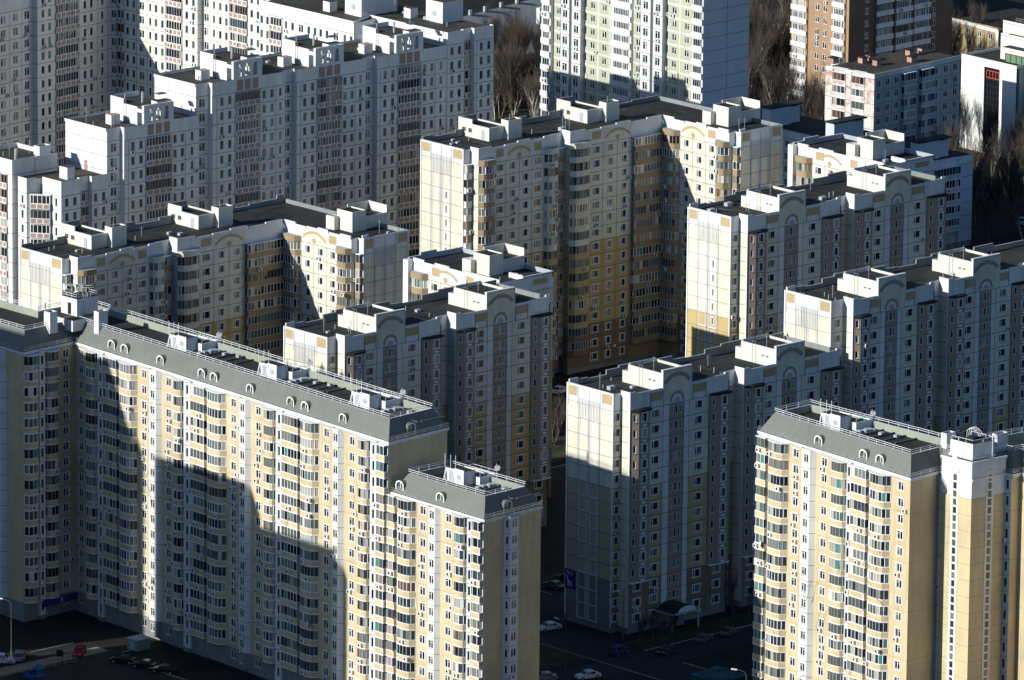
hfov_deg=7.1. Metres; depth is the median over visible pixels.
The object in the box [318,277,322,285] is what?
window
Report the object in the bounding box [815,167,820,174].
window
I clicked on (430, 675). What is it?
window
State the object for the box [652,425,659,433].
window
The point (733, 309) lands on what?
window
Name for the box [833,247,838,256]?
window
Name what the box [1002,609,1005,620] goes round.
window
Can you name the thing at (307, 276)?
window
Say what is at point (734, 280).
window
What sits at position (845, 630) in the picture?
window
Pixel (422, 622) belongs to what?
window
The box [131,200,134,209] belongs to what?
window
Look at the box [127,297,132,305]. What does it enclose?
window
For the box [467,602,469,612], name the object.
window
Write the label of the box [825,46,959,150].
apartment block
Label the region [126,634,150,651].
utility box
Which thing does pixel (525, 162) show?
window
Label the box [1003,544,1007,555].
window
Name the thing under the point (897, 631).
window
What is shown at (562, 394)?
path
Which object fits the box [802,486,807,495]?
window
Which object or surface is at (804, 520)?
window
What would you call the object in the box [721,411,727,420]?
window
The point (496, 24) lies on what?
bare tree
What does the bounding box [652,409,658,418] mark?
window
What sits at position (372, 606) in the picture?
window
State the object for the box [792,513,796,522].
window
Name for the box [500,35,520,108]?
bare tree
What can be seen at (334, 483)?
window
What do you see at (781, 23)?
birch tree
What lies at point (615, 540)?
window
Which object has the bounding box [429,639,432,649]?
window
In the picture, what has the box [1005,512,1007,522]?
window
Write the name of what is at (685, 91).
window
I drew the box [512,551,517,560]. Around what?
window
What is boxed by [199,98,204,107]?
window
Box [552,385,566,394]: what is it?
parked car
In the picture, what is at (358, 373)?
window
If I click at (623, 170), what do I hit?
window
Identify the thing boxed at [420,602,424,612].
window
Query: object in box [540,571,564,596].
parking lot
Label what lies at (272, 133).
window
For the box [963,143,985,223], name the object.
bare tree
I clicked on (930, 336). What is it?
window
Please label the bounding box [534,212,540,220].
window
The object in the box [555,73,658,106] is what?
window
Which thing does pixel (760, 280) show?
window
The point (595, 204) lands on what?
window
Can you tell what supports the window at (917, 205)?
in the apartment block at (753, 253)
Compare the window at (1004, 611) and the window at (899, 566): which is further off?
the window at (1004, 611)
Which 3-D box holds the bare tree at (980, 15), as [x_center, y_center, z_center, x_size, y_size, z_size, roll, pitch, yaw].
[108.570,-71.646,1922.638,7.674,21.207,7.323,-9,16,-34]
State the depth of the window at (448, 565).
1381.15 m
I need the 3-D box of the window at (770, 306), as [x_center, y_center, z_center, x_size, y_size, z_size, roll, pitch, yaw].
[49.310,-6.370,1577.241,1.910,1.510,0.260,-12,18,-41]
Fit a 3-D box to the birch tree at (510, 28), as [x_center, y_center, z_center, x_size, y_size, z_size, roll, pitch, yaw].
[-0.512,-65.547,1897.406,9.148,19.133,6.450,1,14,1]
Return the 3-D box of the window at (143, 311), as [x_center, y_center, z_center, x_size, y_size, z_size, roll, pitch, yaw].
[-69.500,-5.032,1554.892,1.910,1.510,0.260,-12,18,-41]
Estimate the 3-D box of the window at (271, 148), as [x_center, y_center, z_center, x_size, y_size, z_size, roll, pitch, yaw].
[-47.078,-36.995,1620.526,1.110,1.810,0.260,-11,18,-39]
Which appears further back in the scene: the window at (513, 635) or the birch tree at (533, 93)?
the birch tree at (533, 93)
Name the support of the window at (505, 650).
in the apartment block at (241, 509)
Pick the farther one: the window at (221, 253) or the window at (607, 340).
the window at (607, 340)
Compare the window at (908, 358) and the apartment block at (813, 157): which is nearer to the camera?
the window at (908, 358)
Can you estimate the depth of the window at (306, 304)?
1573.86 m
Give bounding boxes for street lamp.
[0,598,11,655]
[554,617,565,672]
[616,590,623,639]
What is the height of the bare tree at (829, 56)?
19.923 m
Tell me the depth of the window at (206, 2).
1713.84 m
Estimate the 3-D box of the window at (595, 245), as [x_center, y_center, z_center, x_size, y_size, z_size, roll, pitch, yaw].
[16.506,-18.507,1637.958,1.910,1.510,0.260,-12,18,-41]
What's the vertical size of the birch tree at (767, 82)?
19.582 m
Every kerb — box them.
[10,642,73,656]
[145,667,185,679]
[540,643,659,679]
[644,624,752,650]
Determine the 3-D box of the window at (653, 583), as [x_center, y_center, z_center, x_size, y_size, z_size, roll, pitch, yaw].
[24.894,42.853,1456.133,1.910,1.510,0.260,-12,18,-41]
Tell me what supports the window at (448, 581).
in the apartment block at (241, 509)
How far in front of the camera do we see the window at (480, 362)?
1506.93 m
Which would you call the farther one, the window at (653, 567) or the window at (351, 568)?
the window at (653, 567)
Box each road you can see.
[0,641,120,679]
[22,656,181,679]
[540,593,563,616]
[540,620,703,679]
[549,625,753,679]
[551,465,565,482]
[552,428,565,445]
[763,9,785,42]
[971,222,1023,241]
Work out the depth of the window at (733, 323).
1575.02 m
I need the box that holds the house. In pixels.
[952,8,1023,74]
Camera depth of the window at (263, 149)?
1619.47 m
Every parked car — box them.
[0,652,15,664]
[13,650,26,661]
[72,644,85,656]
[109,653,136,664]
[131,658,157,668]
[150,663,177,673]
[539,671,557,679]
[540,621,562,631]
[541,579,563,590]
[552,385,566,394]
[554,573,564,580]
[574,669,601,679]
[608,644,629,656]
[656,644,675,655]
[694,632,713,643]
[719,626,738,636]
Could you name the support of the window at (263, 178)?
in the apartment block at (333, 105)
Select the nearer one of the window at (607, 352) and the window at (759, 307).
the window at (759, 307)
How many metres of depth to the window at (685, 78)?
1685.62 m
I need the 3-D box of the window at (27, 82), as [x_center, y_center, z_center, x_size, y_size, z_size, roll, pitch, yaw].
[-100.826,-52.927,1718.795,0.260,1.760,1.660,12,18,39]
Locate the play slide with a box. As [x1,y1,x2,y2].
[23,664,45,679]
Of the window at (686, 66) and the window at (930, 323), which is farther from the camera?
the window at (686, 66)
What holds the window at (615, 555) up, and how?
in the apartment block at (660, 489)
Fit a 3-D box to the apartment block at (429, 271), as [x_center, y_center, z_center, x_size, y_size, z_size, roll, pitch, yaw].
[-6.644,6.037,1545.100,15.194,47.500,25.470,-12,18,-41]
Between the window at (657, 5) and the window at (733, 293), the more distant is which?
the window at (657, 5)
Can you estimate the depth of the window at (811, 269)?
1583.11 m
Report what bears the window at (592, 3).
in the apartment block at (593, 52)
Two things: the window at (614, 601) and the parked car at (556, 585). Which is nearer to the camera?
the window at (614, 601)
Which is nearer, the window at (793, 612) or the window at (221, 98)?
the window at (793, 612)
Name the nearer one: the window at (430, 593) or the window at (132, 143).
the window at (430, 593)
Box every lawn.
[539,644,589,671]
[551,444,565,462]
[552,402,565,423]
[621,611,753,649]
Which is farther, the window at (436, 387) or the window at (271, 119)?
the window at (271, 119)
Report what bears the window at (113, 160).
in the apartment block at (333, 105)
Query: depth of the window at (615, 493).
1449.56 m
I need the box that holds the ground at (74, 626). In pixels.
[0,0,1023,679]
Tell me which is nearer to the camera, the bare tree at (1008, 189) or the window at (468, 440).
the window at (468, 440)
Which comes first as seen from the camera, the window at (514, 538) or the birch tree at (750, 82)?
the window at (514, 538)
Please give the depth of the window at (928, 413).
1495.93 m
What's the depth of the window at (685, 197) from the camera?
1642.96 m
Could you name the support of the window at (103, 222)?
in the apartment block at (333, 105)
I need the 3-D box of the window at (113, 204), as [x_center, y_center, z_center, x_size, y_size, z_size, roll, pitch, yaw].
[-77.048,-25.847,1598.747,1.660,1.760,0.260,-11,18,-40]
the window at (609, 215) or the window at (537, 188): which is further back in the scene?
the window at (609, 215)
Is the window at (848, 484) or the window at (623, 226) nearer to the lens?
the window at (848, 484)
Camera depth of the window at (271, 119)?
1619.47 m
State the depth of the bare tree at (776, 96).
1863.13 m
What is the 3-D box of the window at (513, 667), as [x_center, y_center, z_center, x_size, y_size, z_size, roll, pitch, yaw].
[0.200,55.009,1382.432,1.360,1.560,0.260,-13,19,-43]
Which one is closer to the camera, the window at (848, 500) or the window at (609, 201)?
the window at (848, 500)
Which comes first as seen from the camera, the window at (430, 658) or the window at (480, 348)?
the window at (430, 658)
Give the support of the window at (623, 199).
in the apartment block at (587, 204)
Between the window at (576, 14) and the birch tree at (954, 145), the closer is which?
the window at (576, 14)
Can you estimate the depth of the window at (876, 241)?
1593.97 m
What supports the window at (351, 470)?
in the apartment block at (241, 509)
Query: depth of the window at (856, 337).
1480.31 m
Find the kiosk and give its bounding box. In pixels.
[690,666,748,679]
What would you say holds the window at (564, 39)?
in the apartment block at (593, 52)
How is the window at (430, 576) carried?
in the apartment block at (241, 509)
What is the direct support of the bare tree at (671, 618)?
on the lawn at (693, 631)
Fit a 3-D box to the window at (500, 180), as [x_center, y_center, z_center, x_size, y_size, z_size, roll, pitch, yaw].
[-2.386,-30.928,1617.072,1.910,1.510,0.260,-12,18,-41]
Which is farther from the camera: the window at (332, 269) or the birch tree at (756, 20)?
the birch tree at (756, 20)
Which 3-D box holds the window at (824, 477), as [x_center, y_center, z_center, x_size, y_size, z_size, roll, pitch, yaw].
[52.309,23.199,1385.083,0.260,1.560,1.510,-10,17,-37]
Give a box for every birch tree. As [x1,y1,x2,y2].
[493,30,518,97]
[493,60,507,121]
[495,17,524,92]
[497,6,535,88]
[497,47,538,116]
[511,47,538,114]
[517,58,540,117]
[528,35,540,89]
[748,40,769,98]
[749,0,761,28]
[749,8,768,98]
[749,12,773,100]
[749,23,782,99]
[749,30,760,96]
[750,0,766,25]
[750,0,776,26]
[750,0,790,93]
[753,52,799,104]
[763,0,791,27]
[767,69,819,117]
[769,55,802,99]
[778,0,791,47]
[947,132,965,152]
[966,144,987,201]
[969,126,1004,189]
[985,122,1021,196]
[1007,191,1023,239]
[1013,133,1023,175]
[1018,131,1023,158]
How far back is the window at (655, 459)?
1450.97 m
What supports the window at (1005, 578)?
in the apartment block at (883, 551)
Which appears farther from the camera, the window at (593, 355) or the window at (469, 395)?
the window at (593, 355)
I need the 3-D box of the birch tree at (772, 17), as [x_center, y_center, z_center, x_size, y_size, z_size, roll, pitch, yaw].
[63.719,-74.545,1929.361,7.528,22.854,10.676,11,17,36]
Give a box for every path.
[0,647,107,675]
[552,386,566,401]
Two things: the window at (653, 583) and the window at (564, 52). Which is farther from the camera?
the window at (564, 52)
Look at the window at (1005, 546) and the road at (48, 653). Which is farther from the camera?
the road at (48, 653)
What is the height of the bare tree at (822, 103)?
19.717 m
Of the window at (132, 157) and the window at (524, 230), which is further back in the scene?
the window at (524, 230)
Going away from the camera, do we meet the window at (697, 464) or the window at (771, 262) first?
the window at (697, 464)
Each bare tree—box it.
[478,2,501,49]
[480,1,509,85]
[493,40,525,118]
[494,34,512,112]
[494,45,523,116]
[496,3,520,102]
[497,22,514,100]
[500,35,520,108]
[505,11,539,103]
[506,2,533,91]
[514,8,538,52]
[531,26,540,86]
[536,16,540,44]
[552,395,566,444]
[636,616,647,638]
[637,616,644,638]
[648,611,655,638]
[661,616,674,639]
[666,609,676,636]
[724,569,738,618]
[745,581,754,613]
[749,0,771,30]
[749,48,766,103]
[751,48,770,102]
[752,19,787,101]
[760,57,775,95]
[765,68,784,103]
[767,17,790,92]
[768,19,790,79]
[768,49,789,98]
[771,2,790,55]
[775,20,790,85]
[775,84,799,102]
[808,85,824,119]
[812,79,824,118]
[819,49,845,71]
[940,122,956,148]
[943,112,965,151]
[950,4,967,55]
[950,15,961,55]
[951,2,962,27]
[951,16,964,51]
[959,90,970,151]
[959,91,963,111]
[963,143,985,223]
[966,0,992,22]
[972,165,986,230]
[973,105,994,178]
[977,112,1000,179]
[977,172,1007,222]
[993,7,1022,35]
[1000,144,1021,214]
[1001,146,1023,226]
[1004,171,1021,222]
[1005,127,1022,160]
[1008,119,1021,156]
[1009,136,1023,202]
[1010,109,1023,162]
[1011,149,1023,212]
[1015,98,1023,126]
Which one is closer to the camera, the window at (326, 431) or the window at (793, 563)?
the window at (793, 563)
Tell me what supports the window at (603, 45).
in the apartment block at (593, 52)
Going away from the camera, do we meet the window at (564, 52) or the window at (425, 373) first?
the window at (425, 373)
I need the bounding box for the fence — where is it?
[2,656,75,675]
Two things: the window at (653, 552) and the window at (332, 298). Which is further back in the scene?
the window at (332, 298)
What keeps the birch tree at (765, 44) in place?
on the ground at (74, 626)
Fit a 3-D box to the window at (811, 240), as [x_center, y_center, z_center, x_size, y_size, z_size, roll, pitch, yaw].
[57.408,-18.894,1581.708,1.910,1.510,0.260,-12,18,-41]
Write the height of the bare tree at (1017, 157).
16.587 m
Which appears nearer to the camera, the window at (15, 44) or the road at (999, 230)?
the window at (15, 44)
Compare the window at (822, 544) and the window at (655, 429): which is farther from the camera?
the window at (655, 429)
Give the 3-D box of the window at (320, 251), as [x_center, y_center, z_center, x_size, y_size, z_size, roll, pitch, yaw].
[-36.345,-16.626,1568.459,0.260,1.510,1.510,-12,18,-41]
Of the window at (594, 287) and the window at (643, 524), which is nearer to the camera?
the window at (643, 524)
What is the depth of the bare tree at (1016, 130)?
1814.73 m
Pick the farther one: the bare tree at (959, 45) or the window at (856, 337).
the bare tree at (959, 45)
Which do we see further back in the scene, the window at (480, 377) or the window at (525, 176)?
the window at (525, 176)
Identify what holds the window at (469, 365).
in the apartment block at (471, 362)
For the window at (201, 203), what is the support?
in the apartment block at (333, 105)
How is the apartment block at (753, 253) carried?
on the ground at (74, 626)
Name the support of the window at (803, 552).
in the apartment block at (883, 551)
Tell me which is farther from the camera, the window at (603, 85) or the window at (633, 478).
the window at (603, 85)
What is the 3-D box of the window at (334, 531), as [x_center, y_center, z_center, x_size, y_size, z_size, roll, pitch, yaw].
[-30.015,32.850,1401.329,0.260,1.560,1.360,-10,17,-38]
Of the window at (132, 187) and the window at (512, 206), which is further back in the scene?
the window at (512, 206)
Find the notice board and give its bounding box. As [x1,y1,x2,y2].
[56,650,62,659]
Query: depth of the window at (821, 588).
1389.95 m
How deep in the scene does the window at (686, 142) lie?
1640.56 m
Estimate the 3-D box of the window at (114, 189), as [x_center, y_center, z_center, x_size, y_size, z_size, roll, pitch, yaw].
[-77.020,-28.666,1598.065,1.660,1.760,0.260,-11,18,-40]
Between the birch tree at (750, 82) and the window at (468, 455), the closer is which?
the window at (468, 455)
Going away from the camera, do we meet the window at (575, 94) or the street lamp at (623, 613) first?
the street lamp at (623, 613)
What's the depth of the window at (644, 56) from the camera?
1693.05 m
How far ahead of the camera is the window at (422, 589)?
1387.23 m
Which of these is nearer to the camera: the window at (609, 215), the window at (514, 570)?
the window at (514, 570)
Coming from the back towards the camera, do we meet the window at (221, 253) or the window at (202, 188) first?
the window at (202, 188)
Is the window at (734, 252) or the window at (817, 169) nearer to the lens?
the window at (734, 252)
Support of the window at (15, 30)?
in the apartment block at (61, 61)
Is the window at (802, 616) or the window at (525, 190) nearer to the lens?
the window at (802, 616)
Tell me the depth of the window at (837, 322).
1480.31 m
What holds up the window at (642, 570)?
in the apartment block at (660, 489)
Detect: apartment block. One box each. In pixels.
[0,0,267,167]
[0,139,57,304]
[0,282,542,679]
[18,0,493,291]
[19,194,408,361]
[283,279,552,526]
[403,243,552,496]
[420,95,782,377]
[540,0,749,115]
[564,332,843,633]
[685,162,948,356]
[752,399,1023,679]
[760,94,972,249]
[784,240,1023,437]
[787,129,933,186]
[789,0,950,118]
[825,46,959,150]
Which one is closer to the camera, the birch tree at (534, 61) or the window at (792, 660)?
the window at (792, 660)
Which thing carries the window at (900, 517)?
in the apartment block at (883, 551)
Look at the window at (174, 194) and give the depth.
1607.26 m
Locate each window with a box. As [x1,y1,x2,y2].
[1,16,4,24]
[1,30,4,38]
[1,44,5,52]
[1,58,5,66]
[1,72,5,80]
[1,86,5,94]
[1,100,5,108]
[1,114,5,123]
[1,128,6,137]
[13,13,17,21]
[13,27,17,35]
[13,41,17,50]
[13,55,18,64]
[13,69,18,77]
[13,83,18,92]
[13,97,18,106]
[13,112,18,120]
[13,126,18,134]
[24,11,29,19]
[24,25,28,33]
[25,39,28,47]
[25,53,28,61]
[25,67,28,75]
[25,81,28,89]
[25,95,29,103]
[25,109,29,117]
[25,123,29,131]
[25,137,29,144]
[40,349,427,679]
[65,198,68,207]
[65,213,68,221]
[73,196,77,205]
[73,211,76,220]
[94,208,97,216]
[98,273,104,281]
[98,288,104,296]
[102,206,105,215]
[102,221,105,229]
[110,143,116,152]
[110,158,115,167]
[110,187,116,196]
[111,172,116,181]
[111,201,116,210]
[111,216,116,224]
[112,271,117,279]
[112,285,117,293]
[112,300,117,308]
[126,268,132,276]
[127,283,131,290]
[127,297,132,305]
[131,141,134,150]
[131,156,134,165]
[131,171,135,179]
[131,185,134,194]
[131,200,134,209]
[139,140,142,149]
[139,155,143,163]
[139,169,142,178]
[139,184,142,193]
[139,199,143,207]
[139,213,142,222]
[139,265,145,273]
[139,280,146,288]
[139,294,145,302]
[139,309,146,317]
[173,134,176,143]
[173,149,176,158]
[173,163,177,172]
[173,178,176,187]
[173,193,176,201]
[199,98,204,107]
[199,113,205,122]
[199,128,204,136]
[199,142,204,151]
[199,157,204,165]
[199,171,204,180]
[199,186,205,195]
[199,200,204,208]
[203,253,209,261]
[203,268,209,276]
[203,282,210,290]
[203,296,209,304]
[203,311,209,319]
[203,325,209,333]
[204,0,208,7]
[204,13,208,21]
[204,27,208,36]
[204,41,208,49]
[218,265,224,273]
[218,308,224,316]
[219,251,223,258]
[219,279,223,287]
[219,294,223,301]
[219,322,223,330]
[220,97,223,106]
[220,111,223,120]
[220,126,223,135]
[220,140,223,149]
[220,155,223,164]
[220,170,223,178]
[220,184,223,193]
[228,95,232,104]
[228,110,231,119]
[228,125,231,133]
[228,139,231,148]
[228,154,231,162]
[228,168,231,177]
[228,183,231,191]
[234,248,238,255]
[234,262,239,270]
[234,276,238,284]
[234,291,238,298]
[234,305,239,313]
[234,319,238,327]
[234,334,238,341]
[262,90,265,99]
[262,104,265,113]
[262,119,265,128]
[262,133,265,142]
[262,148,265,156]
[262,162,265,171]
[262,177,266,185]
[270,89,274,97]
[270,103,273,112]
[270,118,274,126]
[270,132,273,141]
[270,147,273,155]
[270,161,273,170]
[304,259,309,267]
[304,302,308,310]
[305,245,309,253]
[305,273,309,281]
[305,288,309,296]
[317,248,322,256]
[317,291,321,299]
[318,262,321,270]
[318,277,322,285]
[318,306,321,313]
[323,428,328,437]
[323,444,328,453]
[323,460,328,469]
[329,280,334,288]
[329,356,334,364]
[330,266,334,274]
[330,294,334,302]
[331,252,334,259]
[332,433,336,442]
[332,449,336,458]
[332,465,336,474]
[332,481,336,490]
[332,497,336,506]
[332,513,336,522]
[332,529,336,538]
[348,564,353,574]
[348,580,353,590]
[349,516,353,526]
[349,532,353,542]
[349,548,353,558]
[350,436,354,446]
[350,452,354,462]
[350,468,353,478]
[350,484,353,494]
[350,501,353,510]
[356,355,360,364]
[356,370,360,379]
[366,352,372,361]
[366,367,372,376]
[366,382,372,388]
[370,605,373,615]
[371,444,374,454]
[371,557,373,567]
[371,573,373,583]
[371,589,373,599]
[408,344,415,352]
[408,359,415,367]
[408,374,415,382]
[408,389,415,397]
[419,538,424,547]
[419,554,424,563]
[419,570,424,579]
[419,666,423,676]
[420,506,425,515]
[420,522,424,531]
[420,586,424,596]
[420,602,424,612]
[420,618,424,628]
[420,635,424,644]
[420,651,423,660]
[424,372,427,379]
[428,559,433,568]
[428,575,433,584]
[428,591,432,600]
[428,607,432,616]
[428,655,432,665]
[428,671,432,679]
[429,510,433,519]
[429,526,433,536]
[429,542,433,552]
[429,623,432,632]
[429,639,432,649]
[430,283,436,291]
[433,400,437,408]
[434,339,438,348]
[434,354,438,363]
[434,369,438,378]
[434,384,438,393]
[445,546,450,555]
[445,562,450,571]
[445,578,450,588]
[445,594,450,604]
[445,610,450,620]
[445,626,449,636]
[445,642,449,652]
[445,659,449,668]
[446,513,450,523]
[446,529,450,539]
[458,395,461,402]
[466,422,470,431]
[466,437,470,446]
[466,452,471,461]
[466,634,469,645]
[466,650,469,660]
[467,333,472,342]
[467,348,471,356]
[467,363,471,371]
[467,378,471,386]
[467,392,471,401]
[467,407,471,416]
[467,521,470,531]
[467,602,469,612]
[467,618,469,628]
[468,537,470,547]
[476,374,482,383]
[476,389,482,398]
[476,404,482,413]
[476,419,482,427]
[476,434,483,442]
[476,449,482,457]
[477,330,484,338]
[477,344,483,353]
[477,360,483,368]
[496,206,502,213]
[496,220,502,227]
[496,234,501,241]
[497,164,502,171]
[497,178,502,185]
[497,192,502,199]
[504,633,507,641]
[504,649,507,658]
[504,665,507,674]
[505,536,508,544]
[505,552,508,560]
[505,568,508,577]
[509,203,514,211]
[509,217,514,225]
[509,231,514,239]
[510,162,514,169]
[510,175,514,183]
[510,189,514,197]
[511,583,515,593]
[511,600,515,609]
[511,616,516,625]
[511,632,516,641]
[511,648,516,657]
[511,664,516,673]
[512,518,516,528]
[512,535,517,544]
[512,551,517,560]
[512,567,516,576]
[517,336,524,345]
[518,321,524,330]
[523,159,528,166]
[523,173,527,180]
[523,187,527,194]
[523,201,527,208]
[523,215,527,222]
[523,229,526,236]
[533,254,539,262]
[534,184,540,192]
[534,198,540,206]
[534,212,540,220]
[534,226,540,234]
[534,240,539,248]
[535,157,540,164]
[535,171,540,178]
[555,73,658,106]
[556,47,559,54]
[556,60,559,67]
[557,7,560,14]
[561,75,566,84]
[562,23,566,31]
[562,36,566,44]
[562,49,566,57]
[562,62,566,71]
[562,89,565,96]
[563,9,567,18]
[573,0,578,7]
[573,38,577,47]
[573,51,577,60]
[573,65,577,73]
[573,78,577,87]
[573,91,577,100]
[574,12,578,20]
[574,25,577,33]
[589,54,593,62]
[589,94,593,102]
[590,1,594,9]
[590,41,594,49]
[590,68,593,75]
[590,81,593,88]
[591,15,594,22]
[591,28,594,35]
[591,311,597,319]
[591,325,596,332]
[591,339,596,346]
[591,352,597,360]
[592,201,598,209]
[592,215,598,223]
[592,229,598,236]
[592,243,598,250]
[592,256,598,264]
[592,270,597,278]
[592,284,597,291]
[592,297,598,305]
[593,146,599,153]
[593,160,599,167]
[593,174,599,181]
[593,187,599,195]
[601,57,605,65]
[602,17,606,25]
[602,31,605,38]
[602,44,605,51]
[602,71,605,78]
[602,84,605,91]
[603,4,606,11]
[605,322,610,330]
[605,336,609,343]
[605,350,610,357]
[606,254,610,261]
[606,267,611,275]
[606,281,610,288]
[606,295,610,302]
[606,308,610,316]
[607,157,612,165]
[607,185,611,192]
[607,199,611,206]
[607,212,611,220]
[607,226,611,233]
[607,240,610,247]
[608,143,612,151]
[608,171,611,178]
[612,552,617,561]
[612,567,618,576]
[612,583,616,591]
[612,598,616,607]
[612,614,617,622]
[613,490,619,499]
[613,506,617,514]
[613,521,618,530]
[613,537,618,545]
[614,413,619,421]
[614,428,619,437]
[614,444,618,452]
[614,459,619,468]
[614,475,618,483]
[620,265,624,272]
[620,278,625,286]
[620,292,624,299]
[621,168,626,176]
[621,196,625,203]
[621,210,625,217]
[621,223,625,231]
[621,237,625,244]
[621,251,624,258]
[622,141,626,148]
[622,154,626,162]
[622,182,625,189]
[631,554,634,562]
[632,477,635,484]
[633,583,640,591]
[633,598,639,607]
[633,613,639,622]
[635,38,639,46]
[635,65,639,73]
[636,25,639,32]
[636,52,639,59]
[640,505,645,515]
[640,536,645,545]
[640,552,645,561]
[640,567,644,576]
[641,443,647,453]
[641,459,646,468]
[641,475,646,484]
[641,490,645,499]
[641,521,646,530]
[642,28,647,36]
[642,54,646,63]
[642,68,646,76]
[642,81,646,90]
[642,413,647,422]
[642,428,646,437]
[643,1,647,9]
[643,14,647,23]
[643,41,647,49]
[649,594,656,603]
[649,610,655,618]
[650,548,656,557]
[650,563,656,572]
[650,579,657,587]
[651,471,657,480]
[651,486,658,495]
[651,502,658,510]
[651,517,657,526]
[651,532,657,541]
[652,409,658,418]
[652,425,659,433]
[652,440,658,449]
[652,455,658,464]
[654,30,659,39]
[654,57,659,66]
[654,84,658,92]
[655,4,659,12]
[655,17,659,25]
[655,44,659,52]
[655,71,658,79]
[671,33,676,41]
[671,60,675,68]
[671,74,675,81]
[671,87,675,94]
[672,6,676,14]
[672,20,676,27]
[672,47,675,54]
[682,235,686,243]
[683,181,687,188]
[683,194,687,202]
[683,208,686,215]
[683,249,686,257]
[684,9,689,17]
[684,36,688,44]
[684,50,688,57]
[684,63,688,71]
[684,77,687,84]
[684,90,687,97]
[684,139,688,147]
[684,153,687,160]
[684,167,687,174]
[685,23,688,30]
[694,446,701,455]
[694,477,701,485]
[695,400,702,408]
[695,415,701,424]
[695,431,702,439]
[695,461,701,470]
[696,184,700,191]
[697,142,701,150]
[697,156,700,163]
[697,170,700,177]
[708,187,712,194]
[709,145,713,153]
[709,159,713,166]
[709,173,712,180]
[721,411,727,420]
[722,395,726,404]
[731,306,736,314]
[731,320,735,328]
[732,234,736,242]
[732,249,736,256]
[732,263,737,271]
[732,277,736,285]
[732,292,735,299]
[757,305,762,314]
[757,320,761,328]
[758,248,763,257]
[758,262,763,271]
[758,277,762,285]
[758,291,762,299]
[759,234,763,242]
[767,302,773,310]
[767,317,772,325]
[768,231,774,239]
[768,245,774,253]
[768,260,773,267]
[768,274,773,282]
[768,288,774,296]
[789,625,794,634]
[789,641,794,650]
[789,657,794,666]
[790,577,795,586]
[790,593,795,602]
[790,609,795,618]
[791,529,796,538]
[791,545,796,554]
[791,561,795,570]
[792,497,797,506]
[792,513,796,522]
[793,465,797,474]
[793,481,797,490]
[794,449,798,458]
[800,646,804,656]
[800,662,804,672]
[801,534,806,544]
[801,550,806,560]
[801,582,805,592]
[801,598,805,608]
[801,614,804,624]
[801,631,804,640]
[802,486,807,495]
[802,502,806,511]
[802,518,806,527]
[802,566,805,576]
[803,470,807,479]
[804,453,807,463]
[808,265,814,273]
[809,223,815,231]
[809,237,815,245]
[809,251,815,259]
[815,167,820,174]
[818,650,822,660]
[818,666,822,676]
[819,538,824,547]
[819,554,824,564]
[819,602,823,612]
[819,618,823,628]
[819,635,822,644]
[820,506,825,515]
[820,522,825,531]
[820,570,824,580]
[820,586,824,596]
[821,490,825,499]
[822,457,826,467]
[822,474,826,483]
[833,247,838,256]
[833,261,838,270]
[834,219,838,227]
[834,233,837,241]
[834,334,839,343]
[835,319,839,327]
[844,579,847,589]
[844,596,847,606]
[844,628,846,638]
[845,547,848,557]
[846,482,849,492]
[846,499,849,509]
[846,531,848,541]
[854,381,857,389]
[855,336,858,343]
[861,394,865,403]
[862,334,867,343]
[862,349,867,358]
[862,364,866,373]
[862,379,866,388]
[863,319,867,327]
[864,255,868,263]
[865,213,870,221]
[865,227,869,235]
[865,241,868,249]
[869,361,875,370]
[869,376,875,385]
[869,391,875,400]
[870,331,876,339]
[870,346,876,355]
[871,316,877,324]
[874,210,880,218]
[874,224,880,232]
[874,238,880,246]
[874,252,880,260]
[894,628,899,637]
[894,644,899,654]
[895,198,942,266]
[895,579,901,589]
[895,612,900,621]
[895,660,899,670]
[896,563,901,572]
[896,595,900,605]
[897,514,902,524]
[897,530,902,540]
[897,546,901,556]
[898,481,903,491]
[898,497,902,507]
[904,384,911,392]
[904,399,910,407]
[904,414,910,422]
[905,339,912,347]
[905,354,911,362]
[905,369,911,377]
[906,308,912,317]
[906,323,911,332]
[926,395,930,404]
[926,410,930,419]
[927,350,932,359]
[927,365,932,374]
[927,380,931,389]
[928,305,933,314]
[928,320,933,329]
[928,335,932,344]
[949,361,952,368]
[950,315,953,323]
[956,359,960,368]
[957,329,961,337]
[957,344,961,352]
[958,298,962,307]
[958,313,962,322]
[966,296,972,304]
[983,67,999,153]
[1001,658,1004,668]
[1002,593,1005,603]
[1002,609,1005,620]
[1002,625,1005,636]
[1002,642,1004,652]
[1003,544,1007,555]
[1003,577,1006,587]
[1004,561,1006,571]
[1005,53,1023,64]
[1005,479,1008,489]
[1005,496,1008,506]
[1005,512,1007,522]
[1005,528,1007,538]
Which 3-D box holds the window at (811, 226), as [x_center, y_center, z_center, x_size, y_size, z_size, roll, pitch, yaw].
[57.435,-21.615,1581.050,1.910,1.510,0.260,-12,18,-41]
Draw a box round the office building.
[960,18,1023,156]
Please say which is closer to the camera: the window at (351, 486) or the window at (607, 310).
the window at (351, 486)
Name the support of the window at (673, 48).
in the apartment block at (593, 52)
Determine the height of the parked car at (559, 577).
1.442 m

